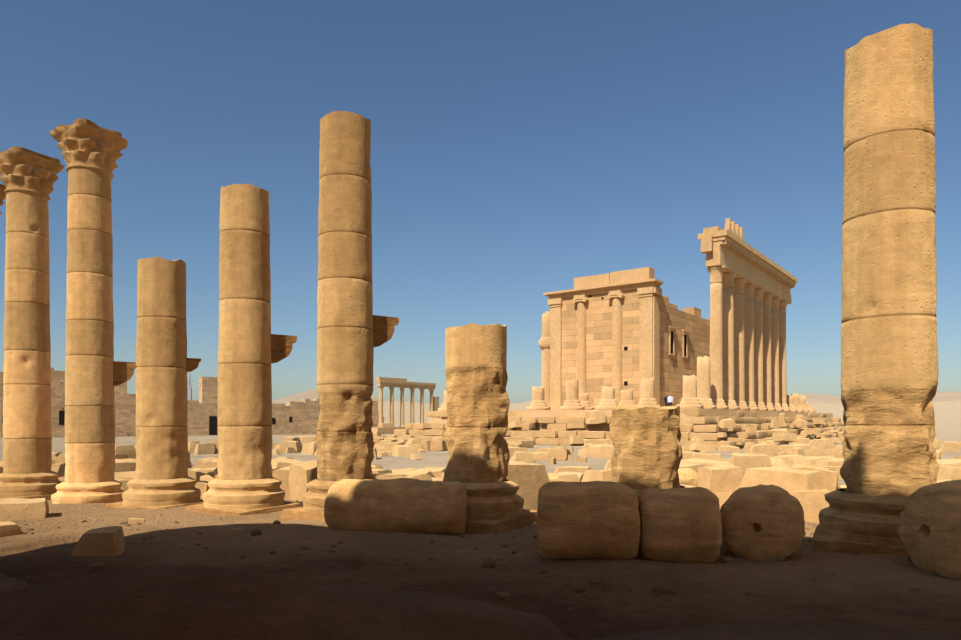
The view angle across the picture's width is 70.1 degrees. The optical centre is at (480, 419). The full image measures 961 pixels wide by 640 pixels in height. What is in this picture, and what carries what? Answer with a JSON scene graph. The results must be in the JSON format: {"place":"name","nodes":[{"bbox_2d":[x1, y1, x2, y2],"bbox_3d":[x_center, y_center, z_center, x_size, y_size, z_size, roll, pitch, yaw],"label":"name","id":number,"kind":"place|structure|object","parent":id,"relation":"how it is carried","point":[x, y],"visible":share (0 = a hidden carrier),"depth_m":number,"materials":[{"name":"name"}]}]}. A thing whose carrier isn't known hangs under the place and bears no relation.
{"place":"outdoors","nodes":[
{"label":"outdoors","id":0,"kind":"place"},
{"bbox_2d":[0,400,960,639],"bbox_3d":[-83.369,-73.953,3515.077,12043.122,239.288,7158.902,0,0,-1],"label":"ground","id":1,"kind":"structure","parent":0,"point":[870,589],"depth_m":6.40,"materials":[{"name":"beige sand"}]},
{"bbox_2d":[0,184,5,472],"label":"column","id":2,"kind":"structure","parent":1,"relation":"on","point":[2,193],"depth_m":17.11,"materials":[{"name":"stone"}]},
{"bbox_2d":[0,572,30,591],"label":"foreground rock","id":3,"kind":"object","parent":1,"relation":"on","point":[7,583],"visible":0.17,"depth_m":4.97,"materials":[{"name":"brown stone"}]},
{"bbox_2d":[0,146,63,499],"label":"column","id":4,"kind":"structure","parent":1,"relation":"on","point":[28,178],"depth_m":15.50,"materials":[{"name":"stone"}]},
{"bbox_2d":[49,118,135,503],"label":"column","id":5,"kind":"structure","parent":1,"relation":"on","point":[95,373],"depth_m":14.36,"materials":[{"name":"stone"}]},
{"bbox_2d":[0,498,242,556],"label":"foreground stones","id":6,"kind":"object","parent":1,"relation":"on","point":[106,541],"visible":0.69,"depth_m":8.99,"materials":[{"name":"stone"}]},
{"bbox_2d":[105,257,203,508],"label":"column","id":7,"kind":"structure","parent":1,"relation":"on","point":[164,366],"depth_m":13.21,"materials":[{"name":"stone"}]},
{"bbox_2d":[188,373,191,399],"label":"tower","id":8,"kind":"structure","parent":1,"relation":"on","point":[190,393],"depth_m":692.14,"materials":[{"name":"silver metal"}]},
{"bbox_2d":[0,368,383,437],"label":"perimeter wall","id":9,"kind":"structure","parent":1,"relation":"on","point":[304,414],"depth_m":159.65,"materials":[{"name":"beige stone"}]},
{"bbox_2d":[2,410,318,434],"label":"wall openings","id":10,"kind":"object","parent":9,"relation":"in","point":[212,425],"visible":0.33,"depth_m":161.11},
{"bbox_2d":[207,471,217,478],"bbox_3d":[-7.736,1.965,20.808,0.895,0.891,2.140,0,0,3],"label":"stone fragment","id":11,"kind":"object","parent":1,"relation":"on","point":[214,474],"visible":0.08,"depth_m":19.83,"materials":[{"name":"stone"}]},
{"bbox_2d":[185,184,302,515],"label":"column","id":12,"kind":"structure","parent":1,"relation":"on","point":[251,349],"depth_m":12.11,"materials":[{"name":"stone"}]},
{"bbox_2d":[280,111,398,520],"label":"column","id":13,"kind":"structure","parent":1,"relation":"on","point":[353,331],"depth_m":11.01,"materials":[{"name":"stone"}]},
{"bbox_2d":[324,477,466,534],"bbox_3d":[-1.139,1.230,9.409,1.911,0.864,0.847,0,0,5],"label":"drum","id":14,"kind":"object","parent":1,"relation":"on","point":[407,505],"visible":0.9,"depth_m":9.08,"materials":[{"name":"stone"}]},
{"bbox_2d":[371,377,438,433],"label":"colonnade","id":15,"kind":"object","parent":1,"relation":"on","point":[393,383],"visible":0.77,"depth_m":194.66,"materials":[{"name":"stone"}]},
{"bbox_2d":[51,452,845,522],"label":"stone blocks","id":16,"kind":"structure","parent":1,"relation":"on","point":[808,487],"depth_m":12.56,"materials":[{"name":"stone"}]},
{"bbox_2d":[348,547,619,588],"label":"dry grass","id":17,"kind":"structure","parent":1,"relation":"on","point":[359,568],"depth_m":5.32,"materials":[{"name":"brown plant"}]},
{"bbox_2d":[13,500,960,629],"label":"pebbles","id":18,"kind":"object","parent":1,"relation":"on","point":[507,596],"visible":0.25,"depth_m":6.38,"materials":[{"name":"beige stone"}]},
{"bbox_2d":[443,323,536,533],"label":"stub column","id":19,"kind":"structure","parent":1,"relation":"on","point":[477,407],"depth_m":9.80,"materials":[{"name":"stone"}]},
{"bbox_2d":[55,460,950,504],"bbox_3d":[-2.314,1.911,21.503,42.906,1.991,15.268,0,0,28],"label":"rubble","id":20,"kind":"object","parent":1,"relation":"on","point":[201,478],"visible":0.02,"depth_m":16.80,"materials":[{"name":"stone"}]},
{"bbox_2d":[52,436,960,479],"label":"stone blocks","id":21,"kind":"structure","parent":1,"relation":"on","point":[758,455],"depth_m":43.86,"materials":[{"name":"stone"}]},
{"bbox_2d":[548,473,562,481],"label":"stone block","id":22,"kind":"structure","parent":1,"relation":"on","point":[553,477],"depth_m":21.71,"materials":[{"name":"stone"}]},
{"bbox_2d":[297,409,844,452],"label":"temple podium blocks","id":23,"kind":"structure","parent":1,"relation":"on","point":[771,430],"depth_m":69.38,"materials":[{"name":"beige stone"}]},
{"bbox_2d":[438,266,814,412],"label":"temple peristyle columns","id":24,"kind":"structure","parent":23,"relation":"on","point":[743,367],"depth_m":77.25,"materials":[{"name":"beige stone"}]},
{"bbox_2d":[698,218,797,303],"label":"entablature","id":25,"kind":"structure","parent":24,"relation":"on","point":[729,248],"depth_m":75.99,"materials":[{"name":"beige stone"}]},
{"bbox_2d":[562,289,709,409],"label":"temple wall","id":26,"kind":"structure","parent":23,"relation":"on","point":[675,368],"depth_m":82.90,"materials":[{"name":"beige stone"}]},
{"bbox_2d":[572,290,624,404],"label":"half columns","id":27,"kind":"structure","parent":26,"relation":"attached to","point":[615,297],"depth_m":80.97,"materials":[{"name":"beige stone"}]},
{"bbox_2d":[543,267,689,409],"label":"temple trim","id":28,"kind":"structure","parent":26,"relation":"attached to","point":[645,283],"depth_m":80.29,"materials":[{"name":"beige stone"}]},
{"bbox_2d":[624,331,685,385],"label":"window openings","id":29,"kind":"object","parent":26,"relation":"in","point":[625,382],"visible":0.33,"depth_m":83.12,"materials":[{"name":"black"}]},
{"bbox_2d":[536,481,639,558],"bbox_3d":[1.071,1.035,6.908,1.015,0.822,0.836,0,0,-1],"label":"drum","id":30,"kind":"object","parent":1,"relation":"on","point":[588,520],"visible":0.96,"depth_m":6.60,"materials":[{"name":"stone"}]},
{"bbox_2d":[429,409,832,440],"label":"temple podium","id":31,"kind":"object","parent":1,"relation":"on","point":[684,419],"visible":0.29,"depth_m":72.80,"materials":[{"name":"beige stone"}]},
{"bbox_2d":[609,405,686,497],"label":"stub column","id":32,"kind":"structure","parent":1,"relation":"on","point":[647,452],"depth_m":8.58,"materials":[{"name":"stone"}]},
{"bbox_2d":[638,487,721,562],"bbox_3d":[1.972,1.071,6.871,0.799,0.792,0.790,0,0,11],"label":"drum","id":33,"kind":"object","parent":1,"relation":"on","point":[680,524],"visible":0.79,"depth_m":6.56,"materials":[{"name":"stone"}]},
{"bbox_2d":[678,468,696,485],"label":"stone block","id":34,"kind":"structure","parent":1,"relation":"on","point":[687,476],"depth_m":23.09,"materials":[{"name":"stone"}]},
{"bbox_2d":[720,484,805,560],"bbox_3d":[2.870,1.078,7.024,0.813,0.836,0.680,0,0,31],"label":"drum","id":35,"kind":"object","parent":1,"relation":"on","point":[760,522],"visible":0.83,"depth_m":6.75,"materials":[{"name":"stone"}]},
{"bbox_2d":[805,434,820,439],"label":"bush","id":36,"kind":"object","parent":1,"relation":"on","point":[811,438],"visible":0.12,"depth_m":78.60,"materials":[{"name":"green plant"}]},
{"bbox_2d":[811,23,938,554],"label":"column","id":37,"kind":"structure","parent":1,"relation":"on","point":[889,375],"depth_m":7.31,"materials":[{"name":"stone"}]},
{"bbox_2d":[898,480,960,578],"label":"drum","id":38,"kind":"object","parent":1,"relation":"on","point":[929,529],"visible":0.9,"depth_m":5.81,"materials":[{"name":"stone"}]},
{"bbox_2d":[0,0,960,403],"label":"sky","id":39,"kind":"structure","parent":0,"point":[521,150],"materials":[{"name":"blue"}]},
{"bbox_2d":[539,311,549,406],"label":"column","id":40,"kind":"structure","parent":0,"point":[544,343],"depth_m":86.84,"materials":[{"name":"beige stone"}]},
{"bbox_2d":[272,388,960,404],"bbox_3d":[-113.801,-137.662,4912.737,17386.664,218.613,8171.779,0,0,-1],"label":"distant hills","id":41,"kind":"structure","parent":0,"point":[312,394],"depth_m":3675.86,"materials":[{"name":"beige sand"}]}
]}

